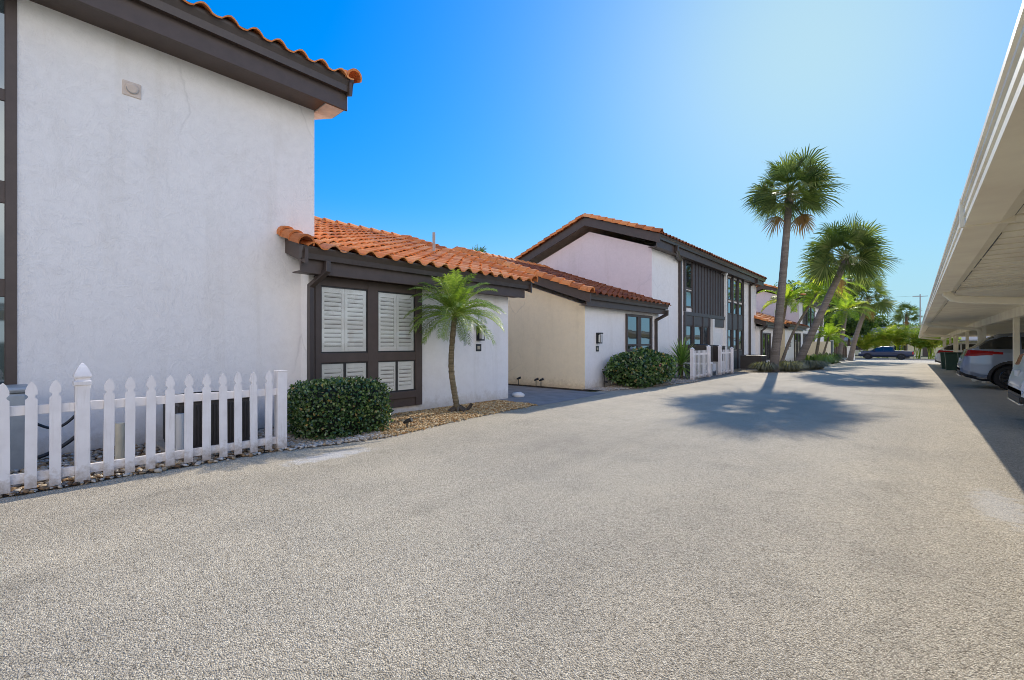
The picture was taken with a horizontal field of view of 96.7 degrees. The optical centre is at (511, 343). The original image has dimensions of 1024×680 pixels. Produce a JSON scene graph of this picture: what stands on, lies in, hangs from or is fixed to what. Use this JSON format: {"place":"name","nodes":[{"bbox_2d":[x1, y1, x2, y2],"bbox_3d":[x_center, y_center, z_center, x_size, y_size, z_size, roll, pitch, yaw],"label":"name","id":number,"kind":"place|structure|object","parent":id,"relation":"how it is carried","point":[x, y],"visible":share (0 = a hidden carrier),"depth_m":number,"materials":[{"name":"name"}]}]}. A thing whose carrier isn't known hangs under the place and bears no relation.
{"place":"outdoors","nodes":[
{"label":"outdoors","id":0,"kind":"place"},
{"bbox_2d":[0,360,1023,679],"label":"road","id":1,"kind":"structure","parent":0,"point":[854,520],"depth_m":3.10,"materials":[{"name":"grey asphalt"}]},
{"bbox_2d":[805,355,832,362],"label":"grass tuft","id":2,"kind":"object","parent":1,"relation":"on","point":[815,358],"visible":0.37,"depth_m":32.02,"materials":[{"name":"green plant"}]},
{"bbox_2d":[808,353,841,365],"bbox_3d":[22.907,1.198,33.816,2.769,0.883,2.953,0,0,-25],"label":"grass tuft","id":3,"kind":"object","parent":1,"relation":"on","point":[830,357],"visible":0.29,"depth_m":33.29,"materials":[{"name":"green plant"}]},
{"bbox_2d":[819,352,849,363],"bbox_3d":[26.572,1.229,38.023,3.520,0.981,3.157,0,0,42],"label":"grass tuft","id":4,"kind":"object","parent":1,"relation":"on","point":[836,355],"visible":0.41,"depth_m":37.47,"materials":[{"name":"green plant"}]},
{"bbox_2d":[940,352,945,368],"bbox_3d":[26.550,1.079,27.780,0.650,1.060,0.720,0,0,42],"label":"wheelie bin","id":5,"kind":"object","parent":1,"relation":"on","point":[942,358],"visible":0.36,"depth_m":27.69,"materials":[{"name":"plastic"}]},
{"bbox_2d":[944,352,957,370],"bbox_3d":[24.769,1.038,25.618,0.650,1.060,0.720,0,0,42],"label":"wheelie bin","id":6,"kind":"object","parent":1,"relation":"on","point":[951,360],"visible":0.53,"depth_m":25.43,"materials":[{"name":"plastic"}]},
{"bbox_2d":[935,342,977,362],"bbox_3d":[31.467,0.802,30.372,4.765,1.748,2.160,0,0,42],"label":"parked car","id":7,"kind":"object","parent":1,"relation":"on","point":[961,347],"visible":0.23,"depth_m":30.82,"materials":[{"name":"white paint"}]},
{"bbox_2d":[918,0,1023,382],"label":"carport","id":8,"kind":"object","parent":1,"relation":"on","point":[978,289],"visible":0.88,"depth_m":3.52,"materials":[{"name":"metal"}]},
{"bbox_2d":[957,332,1023,389],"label":"parked car","id":9,"kind":"object","parent":1,"relation":"on","point":[990,359],"visible":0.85,"depth_m":13.81,"materials":[{"name":"white paint"}]},
{"bbox_2d":[1007,353,1023,405],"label":"parked car","id":10,"kind":"object","parent":1,"relation":"on","point":[1016,387],"visible":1,"depth_m":7.92,"materials":[{"name":"white paint"}]},
{"bbox_2d":[499,385,604,405],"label":"walkway","id":11,"kind":"structure","parent":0,"point":[538,396],"depth_m":12.13,"materials":[{"name":"grey concrete"}]},
{"bbox_2d":[512,392,524,396],"bbox_3d":[0.166,1.350,11.876,0.374,0.153,0.272,0,0,42],"label":"rock","id":12,"kind":"object","parent":11,"relation":"on","point":[517,394],"visible":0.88,"depth_m":11.77,"materials":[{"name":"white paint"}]},
{"bbox_2d":[186,0,1022,325],"label":"sky","id":13,"kind":"structure","parent":0,"point":[496,125],"materials":[{"name":"blue"}]},
{"bbox_2d":[588,378,700,390],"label":"loose gravel","id":14,"kind":"structure","parent":0,"point":[619,387],"depth_m":14.71,"materials":[{"name":"beige gravel"}]},
{"bbox_2d":[513,355,934,391],"bbox_3d":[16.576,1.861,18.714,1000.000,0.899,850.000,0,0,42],"label":"ground","id":15,"kind":"structure","parent":0,"point":[912,357],"depth_m":73.57,"materials":[{"name":"grey concrete"}]},
{"bbox_2d":[0,435,293,497],"bbox_3d":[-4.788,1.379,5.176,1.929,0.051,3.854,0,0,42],"label":"loose gravel","id":16,"kind":"structure","parent":15,"relation":"on","point":[68,458],"depth_m":5.14,"materials":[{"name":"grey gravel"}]},
{"bbox_2d":[6,384,27,471],"bbox_3d":[-5.555,0.935,4.987,0.470,0.930,0.380,0,0,42],"label":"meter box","id":17,"kind":"object","parent":16,"relation":"on","point":[17,396],"visible":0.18,"depth_m":4.91,"materials":[{"name":"grey metal"}]},
{"bbox_2d":[115,422,124,459],"bbox_3d":[-4.610,1.184,5.353,0.090,0.492,0.088,0,0,42],"label":"standpipe","id":18,"kind":"object","parent":16,"relation":"on","point":[120,440],"visible":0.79,"depth_m":5.32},
{"bbox_2d":[0,363,287,494],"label":"picket fence","id":19,"kind":"object","parent":16,"relation":"on","point":[82,405],"visible":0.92,"depth_m":4.81,"materials":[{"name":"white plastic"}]},
{"bbox_2d":[175,413,183,450],"bbox_3d":[-4.133,1.154,5.665,0.090,0.552,0.088,0,0,42],"label":"standpipe","id":20,"kind":"object","parent":16,"relation":"on","point":[179,431],"visible":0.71,"depth_m":5.63,"materials":[{"name":"white metal"}]},
{"bbox_2d":[156,391,249,450],"bbox_3d":[-4.190,1.055,6.249,1.000,0.770,1.000,0,0,42],"label":"air conditioner","id":21,"kind":"object","parent":16,"relation":"on","point":[197,423],"visible":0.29,"depth_m":5.99,"materials":[{"name":"metal"}]},
{"bbox_2d":[0,0,537,455],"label":"townhouse","id":22,"kind":"structure","parent":15,"relation":"on","point":[160,222],"depth_m":6.62,"materials":[{"name":"white paint"}]},
{"bbox_2d":[0,296,4,383],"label":"window","id":23,"kind":"structure","parent":22,"relation":"in","point":[2,298],"depth_m":5.35,"materials":[{"name":"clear glass"}]},
{"bbox_2d":[0,202,4,278],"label":"window","id":24,"kind":"structure","parent":22,"relation":"in","point":[2,205],"depth_m":5.35,"materials":[{"name":"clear glass"}]},
{"bbox_2d":[0,100,4,180],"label":"window","id":25,"kind":"structure","parent":22,"relation":"in","point":[2,103],"depth_m":5.34,"materials":[{"name":"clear glass"}]},
{"bbox_2d":[0,0,4,88],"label":"window","id":26,"kind":"structure","parent":22,"relation":"in","point":[2,2],"depth_m":5.34,"materials":[{"name":"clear glass"}]},
{"bbox_2d":[37,436,73,458],"bbox_3d":[-5.189,1.173,5.152,0.044,0.252,0.434,0,0,42],"label":"hose","id":27,"kind":"object","parent":22,"relation":"attached to","point":[67,442],"visible":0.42,"depth_m":5.20,"materials":[{"name":"rubber"}]},
{"bbox_2d":[38,415,73,428],"bbox_3d":[-5.234,0.890,5.252,0.032,0.197,0.379,0,0,42],"label":"hose","id":28,"kind":"object","parent":22,"relation":"attached to","point":[62,425],"visible":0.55,"depth_m":5.27,"materials":[{"name":"rubber"}]},
{"bbox_2d":[321,285,367,352],"bbox_3d":[-3.020,-0.413,8.195,0.048,1.175,0.905,0,0,42],"label":"window","id":29,"kind":"structure","parent":22,"relation":"in","point":[344,311],"depth_m":8.19,"materials":[{"name":"metal"}]},
{"bbox_2d":[321,361,367,384],"bbox_3d":[-3.019,0.650,8.194,0.051,0.620,0.905,0,0,42],"label":"window","id":30,"kind":"structure","parent":22,"relation":"in","point":[344,369],"depth_m":8.17,"materials":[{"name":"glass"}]},
{"bbox_2d":[378,291,414,351],"bbox_3d":[-2.294,-0.413,9.015,0.048,1.175,0.875,0,0,42],"label":"window","id":31,"kind":"structure","parent":22,"relation":"in","point":[393,330],"depth_m":8.99,"materials":[{"name":"metal"}]},
{"bbox_2d":[378,360,414,392],"bbox_3d":[-2.292,0.650,9.014,0.051,0.620,0.875,0,0,42],"label":"window","id":32,"kind":"structure","parent":22,"relation":"in","point":[399,375],"depth_m":9.03,"materials":[{"name":"wood"}]},
{"bbox_2d":[258,425,392,450],"bbox_3d":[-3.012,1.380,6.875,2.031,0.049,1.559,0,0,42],"label":"loose gravel","id":33,"kind":"structure","parent":15,"relation":"on","point":[299,442],"depth_m":6.49,"materials":[{"name":"grey gravel"}]},
{"bbox_2d":[287,375,394,439],"bbox_3d":[-2.678,0.970,7.083,1.192,0.947,1.573,0,0,42],"label":"hedge","id":34,"kind":"object","parent":33,"relation":"on","point":[341,407],"visible":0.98,"depth_m":6.67,"materials":[{"name":"green plant"}]},
{"bbox_2d":[361,399,537,438],"bbox_3d":[-1.450,1.390,9.066,2.463,0.001,4.450,0,0,42],"label":"gravel bed","id":35,"kind":"object","parent":15,"relation":"on","point":[436,420],"visible":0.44,"depth_m":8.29,"materials":[{"name":"brown gravel"}]},
{"bbox_2d":[403,417,412,427],"bbox_3d":[-1.698,1.313,7.417,0.161,0.214,0.076,0,0,12],"label":"spot light","id":36,"kind":"object","parent":35,"relation":"on","point":[407,421],"visible":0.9,"depth_m":7.40,"materials":[{"name":"metal"}]},
{"bbox_2d":[403,269,505,411],"bbox_3d":[-1.164,0.008,9.084,2.011,2.863,2.109,0,0,42],"label":"date palm","id":37,"kind":"object","parent":35,"relation":"on","point":[455,293],"visible":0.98,"depth_m":8.94,"materials":[{"name":"green plant"}]},
{"bbox_2d":[470,244,485,252],"bbox_3d":[-2.666,-2.806,32.850,3.441,8.892,3.626,0,0,42],"label":"sabal palm","id":38,"kind":"object","parent":15,"relation":"on","point":[480,249],"visible":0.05,"depth_m":32.71,"materials":[{"name":"green plant"}]},
{"bbox_2d":[508,384,587,390],"bbox_3d":[-1.068,1.390,16.289,8.800,0.001,0.470,0,0,42],"label":"planting bed","id":39,"kind":"object","parent":15,"relation":"on","point":[550,387],"visible":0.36,"depth_m":14.28,"materials":[{"name":"soil"}]},
{"bbox_2d":[452,213,786,388],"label":"townhouse","id":40,"kind":"structure","parent":15,"relation":"on","point":[604,289],"depth_m":18.34,"materials":[{"name":"white paint"}]},
{"bbox_2d":[625,313,652,351],"bbox_3d":[4.589,-0.360,16.401,0.080,1.320,2.040,0,0,42],"label":"window","id":41,"kind":"structure","parent":40,"relation":"in","point":[638,328],"depth_m":16.28,"materials":[{"name":"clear glass"}]},
{"bbox_2d":[686,261,692,289],"bbox_3d":[8.028,-3.080,20.729,0.070,1.240,0.900,0,0,42],"label":"window","id":42,"kind":"structure","parent":40,"relation":"in","point":[689,266],"depth_m":20.84,"materials":[{"name":"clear glass"}]},
{"bbox_2d":[686,290,692,307],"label":"window","id":43,"kind":"structure","parent":40,"relation":"in","point":[689,294],"depth_m":20.84,"materials":[{"name":"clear glass"}]},
{"bbox_2d":[686,325,692,344],"bbox_3d":[8.031,-0.238,20.733,0.070,1.175,0.910,0,0,42],"label":"window","id":44,"kind":"structure","parent":40,"relation":"in","point":[689,328],"depth_m":20.84,"materials":[{"name":"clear glass"}]},
{"bbox_2d":[695,326,701,343],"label":"window","id":45,"kind":"structure","parent":40,"relation":"in","point":[698,329],"depth_m":21.71,"materials":[{"name":"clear glass"}]},
{"bbox_2d":[704,326,708,344],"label":"window","id":46,"kind":"structure","parent":40,"relation":"in","point":[706,329],"depth_m":22.54,"materials":[{"name":"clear glass"}]},
{"bbox_2d":[715,333,720,370],"bbox_3d":[10.769,0.525,23.858,0.024,2.150,1.000,0,0,42],"label":"door","id":47,"kind":"structure","parent":40,"relation":"in","point":[717,335],"depth_m":23.83,"materials":[{"name":"white paint"}]},
{"bbox_2d":[728,278,731,300],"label":"window","id":48,"kind":"structure","parent":40,"relation":"in","point":[729,279],"depth_m":25.34,"materials":[{"name":"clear glass"}]},
{"bbox_2d":[728,302,731,313],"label":"window","id":49,"kind":"structure","parent":40,"relation":"in","point":[729,303],"depth_m":25.35,"materials":[{"name":"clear glass"}]},
{"bbox_2d":[728,329,731,349],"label":"window","id":50,"kind":"structure","parent":40,"relation":"in","point":[729,330],"depth_m":25.33,"materials":[{"name":"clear glass"}]},
{"bbox_2d":[734,280,737,301],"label":"window","id":51,"kind":"structure","parent":40,"relation":"in","point":[735,281],"depth_m":26.21,"materials":[{"name":"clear glass"}]},
{"bbox_2d":[734,303,737,314],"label":"window","id":52,"kind":"structure","parent":40,"relation":"in","point":[735,304],"depth_m":26.20,"materials":[{"name":"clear glass"}]},
{"bbox_2d":[734,329,737,349],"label":"window","id":53,"kind":"structure","parent":40,"relation":"in","point":[735,330],"depth_m":26.20,"materials":[{"name":"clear glass"}]},
{"bbox_2d":[739,281,742,302],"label":"window","id":54,"kind":"structure","parent":40,"relation":"in","point":[740,283],"depth_m":26.94,"materials":[{"name":"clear glass"}]},
{"bbox_2d":[739,304,742,315],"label":"window","id":55,"kind":"structure","parent":40,"relation":"in","point":[740,305],"depth_m":26.93,"materials":[{"name":"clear glass"}]},
{"bbox_2d":[739,330,742,349],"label":"window","id":56,"kind":"structure","parent":40,"relation":"in","point":[740,331],"depth_m":26.95,"materials":[{"name":"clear glass"}]},
{"bbox_2d":[763,333,770,359],"bbox_3d":[17.214,0.225,30.806,0.080,1.850,2.250,0,0,42],"label":"window","id":57,"kind":"structure","parent":40,"relation":"in","point":[766,336],"depth_m":31.05,"materials":[{"name":"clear glass"}]},
{"bbox_2d":[587,371,748,390],"bbox_3d":[6.561,1.401,18.048,2.547,0.022,12.280,0,0,42],"label":"gravel bed","id":58,"kind":"object","parent":15,"relation":"on","point":[714,375],"visible":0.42,"depth_m":19.03,"materials":[{"name":"beige gravel"}]},
{"bbox_2d":[602,346,677,387],"bbox_3d":[4.262,0.798,15.006,1.859,1.396,3.480,0,0,42],"label":"bush","id":59,"kind":"object","parent":58,"relation":"on","point":[640,367],"visible":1,"depth_m":14.14,"materials":[{"name":"green plant"}]},
{"bbox_2d":[667,337,701,378],"bbox_3d":[6.754,0.595,18.091,2.097,1.872,2.047,0,0,42],"label":"yucca","id":60,"kind":"object","parent":58,"relation":"on","point":[682,355],"visible":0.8,"depth_m":17.92,"materials":[{"name":"green plant"}]},
{"bbox_2d":[682,344,712,375],"bbox_3d":[7.988,0.768,19.575,0.990,1.470,0.990,0,0,42],"label":"air conditioner","id":61,"kind":"object","parent":58,"relation":"on","point":[697,347],"visible":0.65,"depth_m":19.25,"materials":[{"name":"metal"}]},
{"bbox_2d":[690,345,710,379],"bbox_3d":[7.427,0.761,17.901,0.152,1.380,2.509,0,0,37],"label":"picket fence","id":62,"kind":"object","parent":58,"relation":"on","point":[706,362],"visible":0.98,"depth_m":17.89,"materials":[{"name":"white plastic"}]},
{"bbox_2d":[696,345,724,374],"bbox_3d":[9.016,0.791,20.736,1.040,1.429,1.040,0,0,42],"label":"air conditioner","id":63,"kind":"object","parent":58,"relation":"on","point":[715,353],"visible":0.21,"depth_m":20.10,"materials":[{"name":"metal"}]},
{"bbox_2d":[718,345,733,374],"bbox_3d":[9.689,0.769,20.607,0.143,1.388,1.943,0,0,41],"label":"picket fence","id":64,"kind":"object","parent":58,"relation":"on","point":[720,353],"visible":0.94,"depth_m":20.44,"materials":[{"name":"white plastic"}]},
{"bbox_2d":[722,368,817,372],"bbox_3d":[14.468,1.470,25.591,4.384,0.116,9.500,0,0,42],"label":"planting bed","id":65,"kind":"object","parent":15,"relation":"on","point":[754,371],"visible":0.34,"depth_m":23.80,"materials":[{"name":"brown soil"}]},
{"bbox_2d":[740,355,766,369],"bbox_3d":[13.446,1.081,25.361,1.250,0.880,1.250,0,0,42],"label":"air conditioner","id":66,"kind":"object","parent":65,"relation":"on","point":[746,360],"visible":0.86,"depth_m":25.03,"materials":[{"name":"metal"}]},
{"bbox_2d":[745,361,780,371],"bbox_3d":[12.710,1.168,22.944,1.824,0.534,1.898,0,0,42],"label":"grass tuft","id":67,"kind":"object","parent":65,"relation":"on","point":[764,367],"visible":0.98,"depth_m":22.59,"materials":[{"name":"green plant"}]},
{"bbox_2d":[779,360,809,371],"bbox_3d":[14.169,1.156,23.326,2.020,0.584,2.197,0,0,42],"label":"grass tuft","id":68,"kind":"object","parent":65,"relation":"on","point":[787,366],"visible":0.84,"depth_m":22.92,"materials":[{"name":"green plant"}]},
{"bbox_2d":[740,143,849,371],"bbox_3d":[14.126,-4.140,22.985,4.546,11.403,4.358,0,0,9],"label":"sabal palm","id":69,"kind":"object","parent":65,"relation":"on","point":[811,176],"visible":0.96,"depth_m":22.73,"materials":[{"name":"green plant"}]},
{"bbox_2d":[798,359,824,369],"bbox_3d":[16.911,1.213,25.868,2.116,0.565,2.050,0,0,42],"label":"grass tuft","id":70,"kind":"object","parent":65,"relation":"on","point":[813,364],"visible":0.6,"depth_m":25.49,"materials":[{"name":"green plant"}]},
{"bbox_2d":[813,360,830,368],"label":"grass tuft","id":71,"kind":"object","parent":65,"relation":"on","point":[825,364],"visible":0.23,"depth_m":26.09,"materials":[{"name":"green plant"}]},
{"bbox_2d":[795,213,903,360],"bbox_3d":[19.986,-3.114,27.222,5.422,9.478,5.493,0,0,42],"label":"sabal palm","id":72,"kind":"object","parent":65,"relation":"on","point":[865,262],"visible":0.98,"depth_m":26.68,"materials":[{"name":"green plant"}]},
{"bbox_2d":[756,284,829,361],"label":"townhouse","id":73,"kind":"structure","parent":15,"relation":"on","point":[792,320],"depth_m":41.09,"materials":[{"name":"white paint"}]},
{"bbox_2d":[794,333,797,360],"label":"window","id":74,"kind":"structure","parent":73,"relation":"in","point":[796,334],"depth_m":37.83,"materials":[{"name":"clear glass"}]},
{"bbox_2d":[798,333,800,352],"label":"window","id":75,"kind":"structure","parent":73,"relation":"in","point":[799,334],"depth_m":39.13,"materials":[{"name":"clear glass"}]},
{"bbox_2d":[803,304,806,324],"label":"window","id":76,"kind":"structure","parent":73,"relation":"in","point":[805,317],"depth_m":42.87,"materials":[{"name":"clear glass"}]},
{"bbox_2d":[807,307,810,327],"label":"window","id":77,"kind":"structure","parent":73,"relation":"in","point":[809,310],"depth_m":44.51,"materials":[{"name":"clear glass"}]},
{"bbox_2d":[811,308,814,324],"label":"window","id":78,"kind":"structure","parent":73,"relation":"in","point":[812,312],"depth_m":45.81,"materials":[{"name":"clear glass"}]},
{"bbox_2d":[780,275,853,361],"bbox_3d":[22.119,-1.708,33.015,4.316,6.726,4.124,0,0,42],"label":"adonidia palm","id":79,"kind":"object","parent":15,"relation":"on","point":[816,291],"visible":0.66,"depth_m":32.92,"materials":[{"name":"green plant"}]},
{"bbox_2d":[807,340,832,354],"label":"garden wall","id":80,"kind":"structure","parent":15,"relation":"on","point":[812,348],"depth_m":41.30,"materials":[{"name":"beige paint"}]},
{"bbox_2d":[808,323,850,354],"bbox_3d":[24.945,0.107,35.970,3.057,3.402,3.132,0,0,42],"label":"adonidia palm","id":81,"kind":"object","parent":15,"relation":"on","point":[828,332],"visible":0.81,"depth_m":35.60,"materials":[{"name":"green plant"}]},
{"bbox_2d":[824,330,844,348],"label":"areca clump","id":82,"kind":"object","parent":15,"relation":"on","point":[835,344],"visible":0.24,"depth_m":65.52,"materials":[{"name":"green plant"}]},
{"bbox_2d":[833,344,850,357],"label":"wooden fence","id":83,"kind":"object","parent":15,"relation":"on","point":[835,349],"visible":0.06,"depth_m":71.46,"materials":[{"name":"brown wood"}]},
{"bbox_2d":[816,296,874,362],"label":"adonidia palm","id":84,"kind":"object","parent":15,"relation":"on","point":[846,305],"visible":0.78,"depth_m":40.95,"materials":[{"name":"green plant"}]},
{"bbox_2d":[824,309,877,345],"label":"broadleaf tree","id":85,"kind":"object","parent":15,"relation":"on","point":[866,327],"visible":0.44,"depth_m":67.05,"materials":[{"name":"green plant"}]},
{"bbox_2d":[816,292,885,323],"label":"broadleaf tree","id":86,"kind":"object","parent":15,"relation":"on","point":[835,310],"visible":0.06,"depth_m":73.32,"materials":[{"name":"green plant"}]},
{"bbox_2d":[850,327,880,357],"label":"areca clump","id":87,"kind":"object","parent":15,"relation":"on","point":[865,342],"visible":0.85,"depth_m":68.79,"materials":[{"name":"green plant"}]},
{"bbox_2d":[873,332,893,357],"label":"areca clump","id":88,"kind":"object","parent":15,"relation":"on","point":[877,345],"visible":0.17,"depth_m":72.20,"materials":[{"name":"green plant"}]},
{"bbox_2d":[873,313,904,329],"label":"broadleaf tree","id":89,"kind":"object","parent":15,"relation":"on","point":[881,323],"visible":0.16,"depth_m":91.72,"materials":[{"name":"green plant"}]},
{"bbox_2d":[873,323,908,357],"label":"areca clump","id":90,"kind":"object","parent":15,"relation":"on","point":[887,337],"visible":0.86,"depth_m":68.30,"materials":[{"name":"green plant"}]},
{"bbox_2d":[855,358,934,359],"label":"kerb","id":91,"kind":"structure","parent":15,"relation":"on","point":[896,358],"depth_m":64.14,"materials":[{"name":"concrete"}]},
{"bbox_2d":[880,323,915,350],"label":"areca clump","id":92,"kind":"object","parent":15,"relation":"on","point":[903,338],"visible":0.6,"depth_m":67.86,"materials":[{"name":"green plant"}]},
{"bbox_2d":[885,294,922,358],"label":"utility pole","id":93,"kind":"object","parent":15,"relation":"on","point":[920,296],"visible":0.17,"depth_m":66.94,"materials":[{"name":"wood"}]},
{"bbox_2d":[889,302,923,350],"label":"sabal palm","id":94,"kind":"object","parent":15,"relation":"on","point":[898,316],"visible":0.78,"depth_m":69.50,"materials":[{"name":"green plant"}]},
{"bbox_2d":[824,326,990,355],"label":"bungalow","id":95,"kind":"object","parent":15,"relation":"on","point":[924,351],"visible":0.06,"depth_m":82.72,"materials":[{"name":"grey"}]},
{"bbox_2d":[894,343,903,350],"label":"window","id":96,"kind":"structure","parent":95,"relation":"in","point":[895,347],"depth_m":83.64,"materials":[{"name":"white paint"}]},
{"bbox_2d":[923,347,930,355],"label":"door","id":97,"kind":"structure","parent":95,"relation":"in","point":[925,353],"depth_m":81.38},
{"bbox_2d":[900,325,925,358],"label":"areca clump","id":98,"kind":"object","parent":15,"relation":"on","point":[911,335],"visible":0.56,"depth_m":65.49,"materials":[{"name":"green plant"}]},
{"bbox_2d":[912,337,948,358],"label":"areca clump","id":99,"kind":"object","parent":15,"relation":"on","point":[928,343],"visible":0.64,"depth_m":63.34,"materials":[{"name":"green plant"}]},
{"bbox_2d":[937,337,961,346],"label":"areca clump","id":100,"kind":"object","parent":15,"relation":"on","point":[959,338],"visible":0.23,"depth_m":62.12,"materials":[{"name":"green plant"}]},
{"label":"gravel bed","id":101,"kind":"structure","parent":15,"relation":"on","visible":0},
{"bbox_2d":[758,280,818,339],"bbox_3d":[19.534,-1.324,32.335,3.770,6.199,3.874,0,0,42],"label":"adonidia palm","id":102,"kind":"object","parent":101,"relation":"on","point":[789,293],"visible":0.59,"depth_m":32.02,"materials":[{"name":"green plant"}]},
{"bbox_2d":[795,274,866,354],"bbox_3d":[25.844,-2.153,37.233,5.109,8.206,4.994,0,0,42],"label":"adonidia palm","id":103,"kind":"object","parent":101,"relation":"on","point":[845,294],"visible":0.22,"depth_m":36.97,"materials":[{"name":"green plant"}]},
{"bbox_2d":[836,270,886,360],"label":"sabal palm","id":104,"kind":"object","parent":101,"relation":"on","point":[849,285],"visible":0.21,"depth_m":49.49,"materials":[{"name":"green plant"}]},
{"bbox_2d":[840,275,899,360],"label":"sabal palm","id":105,"kind":"object","parent":101,"relation":"on","point":[881,305],"visible":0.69,"depth_m":50.94,"materials":[{"name":"green plant"}]},
{"bbox_2d":[843,358,934,360],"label":"cross street","id":106,"kind":"structure","parent":0,"point":[892,359],"depth_m":60.34,"materials":[{"name":"grey asphalt"}]},
{"bbox_2d":[774,280,830,316],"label":"broadleaf tree","id":107,"kind":"object","parent":106,"relation":"on","point":[794,287],"visible":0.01,"depth_m":68.02,"materials":[{"name":"green plant"}]},
{"bbox_2d":[858,346,915,359],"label":"pickup truck","id":108,"kind":"object","parent":106,"relation":"on","point":[886,351],"visible":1,"depth_m":61.10,"materials":[{"name":"blue paint"}]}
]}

